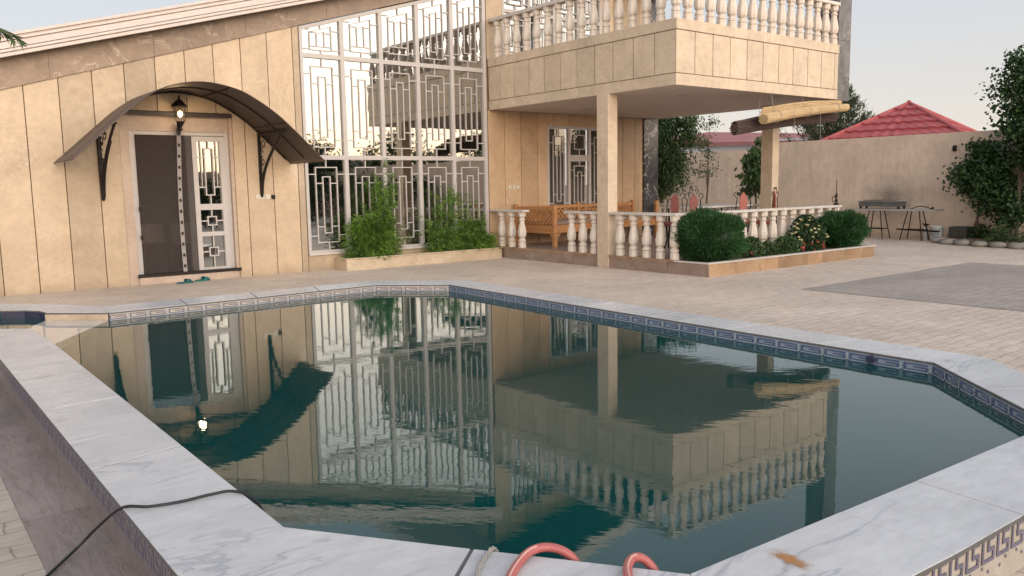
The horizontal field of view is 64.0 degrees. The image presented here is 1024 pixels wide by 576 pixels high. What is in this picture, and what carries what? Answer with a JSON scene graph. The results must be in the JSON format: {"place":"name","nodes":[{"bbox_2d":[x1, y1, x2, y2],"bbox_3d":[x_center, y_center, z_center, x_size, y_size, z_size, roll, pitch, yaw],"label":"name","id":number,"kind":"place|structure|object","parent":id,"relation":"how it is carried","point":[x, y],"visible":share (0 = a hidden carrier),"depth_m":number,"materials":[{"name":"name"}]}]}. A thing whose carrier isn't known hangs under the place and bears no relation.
{"place":"outdoors","nodes":[
{"label":"outdoors","id":0,"kind":"place"},
{"bbox_2d":[0,28,28,50],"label":"palm tree","id":1,"kind":"object","parent":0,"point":[7,35],"visible":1,"depth_m":5.44,"materials":[{"name":"green plant"}]},
{"bbox_2d":[0,476,46,575],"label":"cream paving","id":2,"kind":"structure","parent":0,"point":[19,556],"depth_m":3.50,"materials":[{"name":"beige stone"}]},
{"bbox_2d":[0,383,138,575],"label":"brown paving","id":3,"kind":"structure","parent":0,"point":[60,519],"depth_m":3.93,"materials":[{"name":"stone"}]},
{"bbox_2d":[0,208,1023,575],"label":"paved ground","id":4,"kind":"structure","parent":0,"point":[780,298],"depth_m":11.77,"materials":[{"name":"beige stone"}]},
{"bbox_2d":[177,278,193,283],"bbox_3d":[-5.321,-0.115,13.353,0.116,0.081,0.282,6,10,43],"label":"slipper","id":5,"kind":"object","parent":4,"relation":"on","point":[186,281],"visible":1,"depth_m":13.35,"materials":[{"name":"teal plastic"}]},
{"bbox_2d":[195,276,209,281],"bbox_3d":[-5.160,-0.159,13.680,0.116,0.081,0.282,4,8,32],"label":"slipper","id":6,"kind":"object","parent":4,"relation":"on","point":[204,278],"visible":1,"depth_m":13.67,"materials":[{"name":"teal plastic"}]},
{"bbox_2d":[334,247,502,270],"bbox_3d":[-1.746,-0.598,16.172,3.590,0.222,0.488,-6,9,-38],"label":"window planter","id":7,"kind":"object","parent":4,"relation":"on","point":[352,264],"visible":0.86,"depth_m":15.80,"materials":[{"name":"beige stone"}]},
{"bbox_2d":[337,158,411,260],"bbox_3d":[-2.588,-1.441,15.368,1.560,1.964,0.660,-6,9,-38],"label":"bamboo shrub","id":8,"kind":"object","parent":7,"relation":"on","point":[374,235],"visible":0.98,"depth_m":15.32,"materials":[{"name":"green plant"}]},
{"bbox_2d":[416,178,466,252],"bbox_3d":[-1.385,-1.419,16.313,1.188,1.582,0.663,-6,9,-38],"label":"bamboo shrub","id":9,"kind":"object","parent":7,"relation":"on","point":[445,233],"visible":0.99,"depth_m":16.30,"materials":[{"name":"green plant"}]},
{"bbox_2d":[454,193,503,251],"bbox_3d":[-0.789,-1.332,16.820,1.248,1.352,0.682,-6,9,-38],"label":"bamboo shrub","id":10,"kind":"object","parent":7,"relation":"on","point":[474,236],"visible":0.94,"depth_m":16.73,"materials":[{"name":"green plant"}]},
{"bbox_2d":[0,0,851,296],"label":"house","id":11,"kind":"structure","parent":4,"relation":"on","point":[486,102],"depth_m":14.63,"materials":[{"name":"beige stone"}]},
{"bbox_2d":[135,128,199,273],"bbox_3d":[-5.625,-1.425,13.392,0.887,2.362,0.042,-6,9,-37],"label":"insect screen","id":12,"kind":"object","parent":11,"relation":"on","point":[167,210],"visible":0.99,"depth_m":13.40,"materials":[{"name":"grey fabric"}]},
{"bbox_2d":[171,95,187,133],"bbox_3d":[-5.341,-2.792,13.188,0.265,0.604,0.238,-6,9,-38],"label":"wall lantern","id":13,"kind":"object","parent":11,"relation":"attached to","point":[178,102],"depth_m":13.15,"materials":[{"name":"black metal"}]},
{"bbox_2d":[129,131,234,274],"bbox_3d":[-5.458,-1.410,13.619,1.581,2.328,0.090,-6,9,-38],"label":"entrance door","id":14,"kind":"structure","parent":11,"relation":"in","point":[210,155],"depth_m":13.86,"materials":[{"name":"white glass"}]},
{"bbox_2d":[53,81,325,200],"bbox_3d":[-4.978,-2.268,12.854,3.750,1.745,1.412,-6,9,-38],"label":"door canopy","id":15,"kind":"object","parent":11,"relation":"attached to","point":[282,137],"visible":1,"depth_m":13.17,"materials":[{"name":"black metal"}]},
{"bbox_2d":[256,194,274,198],"bbox_3d":[-4.304,-1.594,14.328,0.330,0.080,0.050,-6,9,-38],"label":"wall socket","id":16,"kind":"object","parent":11,"relation":"attached to","point":[266,196],"depth_m":14.35,"materials":[{"name":"beige plastic"}]},
{"bbox_2d":[298,0,488,254],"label":"lattice window","id":17,"kind":"structure","parent":11,"relation":"in","point":[404,84],"depth_m":15.84,"materials":[{"name":"white metal"}]},
{"bbox_2d":[490,209,528,247],"bbox_3d":[-0.055,-1.244,17.035,0.180,0.767,1.108,-6,9,-38],"label":"balustrade","id":18,"kind":"object","parent":11,"relation":"on","point":[512,228],"visible":1,"depth_m":16.91,"materials":[{"name":"stone"}]},
{"bbox_2d":[508,185,519,188],"bbox_3d":[0.041,-2.180,17.708,0.300,0.080,0.012,-6,9,-38],"label":"wall switch","id":19,"kind":"object","parent":11,"relation":"attached to","point":[513,187],"depth_m":17.70,"materials":[{"name":"beige plastic"}]},
{"bbox_2d":[501,0,601,55],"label":"upper window","id":20,"kind":"structure","parent":11,"relation":"in","point":[507,6],"depth_m":17.87,"materials":[{"name":"white mirror"}]},
{"bbox_2d":[547,125,596,218],"bbox_3d":[1.518,-2.645,18.897,1.950,2.100,0.118,-6,9,-38],"label":"veranda window","id":21,"kind":"structure","parent":11,"relation":"in","point":[576,156],"depth_m":18.75,"materials":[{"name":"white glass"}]},
{"bbox_2d":[514,200,658,247],"bbox_3d":[1.900,-1.476,18.314,3.680,0.880,1.340,-6,9,-38],"label":"wooden bench","id":22,"kind":"object","parent":11,"relation":"on","point":[553,226],"visible":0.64,"depth_m":17.51,"materials":[{"name":"orange wood"}]},
{"bbox_2d":[663,189,684,248],"bbox_3d":[3.097,-1.305,15.646,0.440,1.173,0.440,1,7,14],"label":"iron chair","id":23,"kind":"object","parent":11,"relation":"on","point":[674,203],"visible":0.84,"depth_m":15.78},
{"bbox_2d":[678,189,702,223],"bbox_3d":[3.215,-1.224,14.982,0.440,1.173,0.440,-3,8,-18],"label":"iron chair","id":24,"kind":"object","parent":11,"relation":"on","point":[693,200],"visible":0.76,"depth_m":14.74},
{"bbox_2d":[564,205,841,259],"bbox_3d":[3.807,-1.182,16.035,5.030,0.767,2.750,-6,9,-38],"label":"balustrade","id":25,"kind":"object","parent":11,"relation":"on","point":[772,233],"visible":0.53,"depth_m":14.78,"materials":[{"name":"stone"}]},
{"bbox_2d":[832,181,838,204],"bbox_3d":[6.481,-1.920,16.394,0.210,0.520,0.120,-12,13,-57],"label":"iron finial","id":26,"kind":"object","parent":25,"relation":"on","point":[836,199],"visible":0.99,"depth_m":16.42,"materials":[{"name":"black metal"}]},
{"bbox_2d":[661,204,751,247],"bbox_3d":[3.932,-1.248,16.503,1.850,0.815,0.800,-6,9,-38],"label":"dining table","id":27,"kind":"object","parent":11,"relation":"on","point":[720,206],"visible":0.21,"depth_m":16.25,"materials":[{"name":"stone"}]},
{"bbox_2d":[659,203,759,234],"bbox_3d":[4.569,-1.585,19.148,0.180,0.767,3.185,-6,9,-38],"label":"balustrade","id":28,"kind":"object","parent":11,"relation":"on","point":[688,204],"visible":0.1,"depth_m":19.54,"materials":[{"name":"stone"}]},
{"bbox_2d":[734,187,752,236],"bbox_3d":[4.485,-1.400,16.218,0.440,1.173,0.440,-2,7,-9],"label":"iron chair","id":29,"kind":"object","parent":11,"relation":"on","point":[743,201],"visible":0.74,"depth_m":15.98,"materials":[{"name":"red fabric"}]},
{"bbox_2d":[756,187,778,242],"bbox_3d":[4.908,-1.374,15.954,0.440,1.173,0.440,-1,7,0],"label":"iron chair","id":30,"kind":"object","parent":11,"relation":"on","point":[774,193],"visible":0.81,"depth_m":15.85,"materials":[{"name":"brown metal"}]},
{"bbox_2d":[729,99,838,135],"bbox_3d":[5.223,-3.229,15.531,3.283,0.749,0.193,-6,9,-38],"label":"dark blind","id":31,"kind":"object","parent":11,"relation":"hanging from","point":[748,125],"visible":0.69,"depth_m":15.15,"materials":[{"name":"brown wood"}]},
{"bbox_2d":[758,94,849,196],"bbox_3d":[5.528,-2.663,15.434,2.748,1.864,0.238,-6,9,-38],"label":"bamboo blind","id":32,"kind":"object","parent":11,"relation":"hanging from","point":[775,114],"visible":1,"depth_m":15.17,"materials":[{"name":"beige wood"}]},
{"bbox_2d":[0,280,1023,575],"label":"swimming pool","id":33,"kind":"structure","parent":4,"relation":"in","point":[406,428],"depth_m":7.11,"materials":[{"name":"teal tile"}]},
{"bbox_2d":[45,490,265,575],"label":"power cable","id":34,"kind":"object","parent":33,"relation":"on","point":[102,522],"visible":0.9,"depth_m":3.36,"materials":[{"name":"black rubber"}]},
{"bbox_2d":[475,546,498,575],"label":"rope","id":35,"kind":"object","parent":33,"relation":"on","point":[484,557],"visible":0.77,"depth_m":2.77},
{"bbox_2d":[505,543,579,575],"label":"garden hose","id":36,"kind":"object","parent":33,"relation":"on","point":[524,556],"visible":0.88,"depth_m":2.81,"materials":[{"name":"pink rubber"}]},
{"bbox_2d":[622,552,658,575],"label":"garden hose","id":37,"kind":"object","parent":33,"relation":"on","point":[646,561],"visible":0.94,"depth_m":2.73,"materials":[{"name":"pink rubber"}]},
{"bbox_2d":[776,553,805,566],"bbox_3d":[0.934,0.911,2.755,0.140,0.001,0.260,-5,8,-31],"label":"rust stain","id":38,"kind":"object","parent":33,"relation":"on","point":[791,559],"visible":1,"depth_m":2.75,"materials":[{"name":"brown"}]},
{"bbox_2d":[646,115,711,226],"bbox_3d":[4.090,-3.411,22.547,2.085,4.030,2.548,-6,9,-38],"label":"leafy tree","id":39,"kind":"object","parent":4,"relation":"on","point":[672,167],"visible":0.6,"depth_m":22.11,"materials":[{"name":"green plant"}]},
{"bbox_2d":[687,114,729,203],"bbox_3d":[5.350,-3.114,22.500,0.950,3.411,0.899,-3,7,-14],"label":"sapling","id":40,"kind":"object","parent":4,"relation":"on","point":[707,149],"visible":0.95,"depth_m":22.40,"materials":[{"name":"green plant"}]},
{"bbox_2d":[734,135,778,224],"bbox_3d":[6.451,-2.664,21.660,1.132,2.692,1.346,-6,9,-38],"label":"broadleaf tree","id":41,"kind":"object","parent":4,"relation":"on","point":[751,168],"visible":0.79,"depth_m":21.46,"materials":[{"name":"green plant"}]},
{"bbox_2d":[668,244,875,276],"bbox_3d":[4.857,-0.544,14.860,5.105,0.225,0.855,-6,9,-38],"label":"flower planter","id":42,"kind":"object","parent":4,"relation":"on","point":[726,267],"visible":0.84,"depth_m":13.96,"materials":[{"name":"beige stone"}]},
{"bbox_2d":[668,205,752,261],"bbox_3d":[3.287,-0.874,13.643,1.484,1.087,1.288,-6,9,-38],"label":"ball shrub","id":43,"kind":"object","parent":42,"relation":"in","point":[707,235],"visible":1,"depth_m":13.31,"materials":[{"name":"green plant"}]},
{"bbox_2d":[741,236,765,257],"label":"plant","id":44,"kind":"object","parent":42,"relation":"on","point":[757,247],"visible":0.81,"depth_m":14.20,"materials":[{"name":"green plant"}]},
{"bbox_2d":[761,240,780,255],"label":"plant","id":45,"kind":"object","parent":42,"relation":"in","point":[771,247],"visible":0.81,"depth_m":14.51,"materials":[{"name":"green plant"}]},
{"bbox_2d":[769,235,804,253],"bbox_3d":[4.982,-0.781,14.850,0.835,0.378,0.550,-6,9,-38],"label":"plant","id":46,"kind":"object","parent":42,"relation":"on","point":[785,246],"visible":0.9,"depth_m":14.75,"materials":[{"name":"green plant"}]},
{"bbox_2d":[785,214,828,251],"bbox_3d":[5.483,-1.014,15.293,1.051,0.751,0.676,-6,9,-38],"label":"rose bush","id":47,"kind":"object","parent":42,"relation":"on","point":[809,228],"visible":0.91,"depth_m":15.15,"materials":[{"name":"green plant"}]},
{"bbox_2d":[817,207,871,247],"bbox_3d":[6.405,-1.127,16.015,1.318,0.994,1.091,-6,9,-38],"label":"ball shrub","id":48,"kind":"object","parent":42,"relation":"in","point":[848,228],"visible":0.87,"depth_m":15.72,"materials":[{"name":"green plant"}]},
{"bbox_2d":[779,83,874,141],"bbox_3d":[10.958,-4.817,28.487,2.970,5.121,3.261,-2,7,-8],"label":"pine tree","id":49,"kind":"object","parent":4,"relation":"on","point":[834,127],"visible":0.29,"depth_m":27.83,"materials":[{"name":"green plant"}]},
{"bbox_2d":[658,130,1023,238],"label":"boundary wall","id":50,"kind":"structure","parent":4,"relation":"on","point":[910,168],"depth_m":21.52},
{"bbox_2d":[820,100,976,139],"bbox_3d":[13.054,-4.149,27.131,4.837,4.060,4.837,5,9,39],"label":"tiled gazebo","id":51,"kind":"object","parent":4,"relation":"on","point":[908,117],"visible":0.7,"depth_m":26.13,"materials":[{"name":"red tile"}]},
{"bbox_2d":[853,208,943,240],"bbox_3d":[9.593,-1.599,20.538,0.550,0.758,2.100,-6,9,-38],"label":"barbecue table","id":52,"kind":"object","parent":4,"relation":"on","point":[886,209],"visible":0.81,"depth_m":20.32,"materials":[{"name":"grey metal"}]},
{"bbox_2d":[859,200,907,208],"bbox_3d":[9.369,-2.117,20.751,0.450,0.222,1.120,-6,9,-38],"label":"charcoal grill","id":53,"kind":"object","parent":52,"relation":"on","point":[889,203],"visible":1,"depth_m":20.55,"materials":[{"name":"metal"}]},
{"bbox_2d":[896,228,939,231],"bbox_3d":[9.834,-1.399,19.888,0.030,0.065,1.051,-6,9,-38],"label":"iron bar","id":54,"kind":"object","parent":52,"relation":"on","point":[917,230],"visible":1,"depth_m":19.90,"materials":[{"name":"black metal"}]},
{"bbox_2d":[922,223,928,239],"bbox_3d":[10.153,-1.383,20.135,0.089,0.405,0.154,-2,7,-12],"label":"standing pipe","id":55,"kind":"object","parent":4,"relation":"on","point":[925,236],"visible":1,"depth_m":20.12,"materials":[{"name":"white plastic"}]},
{"bbox_2d":[930,226,943,239],"bbox_3d":[10.245,-1.317,19.780,0.316,0.360,0.316,-6,9,-38],"label":"plastic bucket","id":56,"kind":"object","parent":4,"relation":"on","point":[937,234],"visible":0.7,"depth_m":19.66,"materials":[{"name":"white plastic"}]},
{"bbox_2d":[930,237,945,242],"bbox_3d":[10.038,-1.134,19.252,0.390,0.135,0.353,-6,9,-34],"label":"edging stone","id":57,"kind":"object","parent":4,"relation":"on","point":[935,240],"visible":0.67,"depth_m":19.16,"materials":[{"name":"beige stone"}]},
{"bbox_2d":[1008,242,1023,248],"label":"edging stone","id":58,"kind":"object","parent":4,"relation":"on","point":[1014,245],"visible":1,"depth_m":17.17,"materials":[{"name":"grey stone"}]},
{"bbox_2d":[0,0,1023,347],"label":"sky","id":59,"kind":"structure","parent":0,"point":[935,55],"materials":[{"name":"white"}]},
{"bbox_2d":[565,185,586,204],"bbox_3d":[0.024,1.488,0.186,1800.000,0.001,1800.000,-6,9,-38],"label":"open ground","id":60,"kind":"structure","parent":0,"point":[566,194],"depth_m":120.08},
{"bbox_2d":[674,132,820,152],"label":"building","id":61,"kind":"structure","parent":0,"point":[727,141],"depth_m":37.30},
{"bbox_2d":[804,262,1023,310],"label":"grey paving","id":62,"kind":"structure","parent":0,"point":[995,286],"depth_m":11.46,"materials":[{"name":"grey stone"}]},
{"bbox_2d":[939,237,1023,247],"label":"garden soil","id":63,"kind":"structure","parent":0,"point":[971,240],"depth_m":18.40,"materials":[{"name":"brown soil"}]},
{"bbox_2d":[939,238,955,244],"bbox_3d":[9.990,-1.070,18.742,0.407,0.137,0.394,-4,8,-23],"label":"edging stone","id":64,"kind":"object","parent":63,"relation":"on","point":[948,241],"visible":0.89,"depth_m":18.63,"materials":[{"name":"beige stone"}]},
{"bbox_2d":[948,226,972,237],"bbox_3d":[10.610,-1.325,19.389,0.400,0.259,0.400,-6,9,-38],"label":"dark crate","id":65,"kind":"object","parent":63,"relation":"on","point":[958,231],"visible":0.87,"depth_m":19.25,"materials":[{"name":"black plastic"}]},
{"bbox_2d":[954,239,968,245],"bbox_3d":[10.119,-1.029,18.365,0.386,0.144,0.380,-4,8,-22],"label":"edging stone","id":66,"kind":"object","parent":63,"relation":"on","point":[963,242],"visible":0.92,"depth_m":18.26,"materials":[{"name":"grey stone"}]},
{"bbox_2d":[971,241,987,246],"bbox_3d":[10.276,-0.973,17.973,0.385,0.125,0.396,2,8,25],"label":"edging stone","id":67,"kind":"object","parent":63,"relation":"on","point":[978,244],"visible":0.96,"depth_m":17.85,"materials":[{"name":"grey stone"}]},
{"bbox_2d":[967,221,993,238],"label":"bed plant","id":68,"kind":"object","parent":63,"relation":"on","point":[981,230],"visible":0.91,"depth_m":19.02,"materials":[{"name":"green plant"}]},
{"bbox_2d":[937,137,1023,237],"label":"vine tree","id":69,"kind":"object","parent":63,"relation":"on","point":[979,178],"visible":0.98,"depth_m":18.51,"materials":[{"name":"green plant"}]},
{"bbox_2d":[989,241,1006,247],"bbox_3d":[10.473,-0.937,17.633,0.380,0.132,0.392,-4,8,-24],"label":"edging stone","id":70,"kind":"object","parent":63,"relation":"on","point":[999,244],"visible":0.96,"depth_m":17.51,"materials":[{"name":"grey stone"}]},
{"bbox_2d":[975,45,1023,240],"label":"tall tree","id":71,"kind":"object","parent":63,"relation":"on","point":[1012,130],"visible":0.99,"depth_m":17.82,"materials":[{"name":"green plant"}]},
{"bbox_2d":[981,221,1019,241],"bbox_3d":[10.764,-1.232,18.023,0.854,0.464,0.818,-6,9,-38],"label":"bed plant","id":72,"kind":"object","parent":63,"relation":"on","point":[1000,233],"visible":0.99,"depth_m":17.94,"materials":[{"name":"green plant"}]},
{"bbox_2d":[1013,231,1023,241],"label":"bed plant","id":73,"kind":"object","parent":63,"relation":"on","point":[1022,234],"visible":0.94,"depth_m":17.52,"materials":[{"name":"green plant"}]}
]}

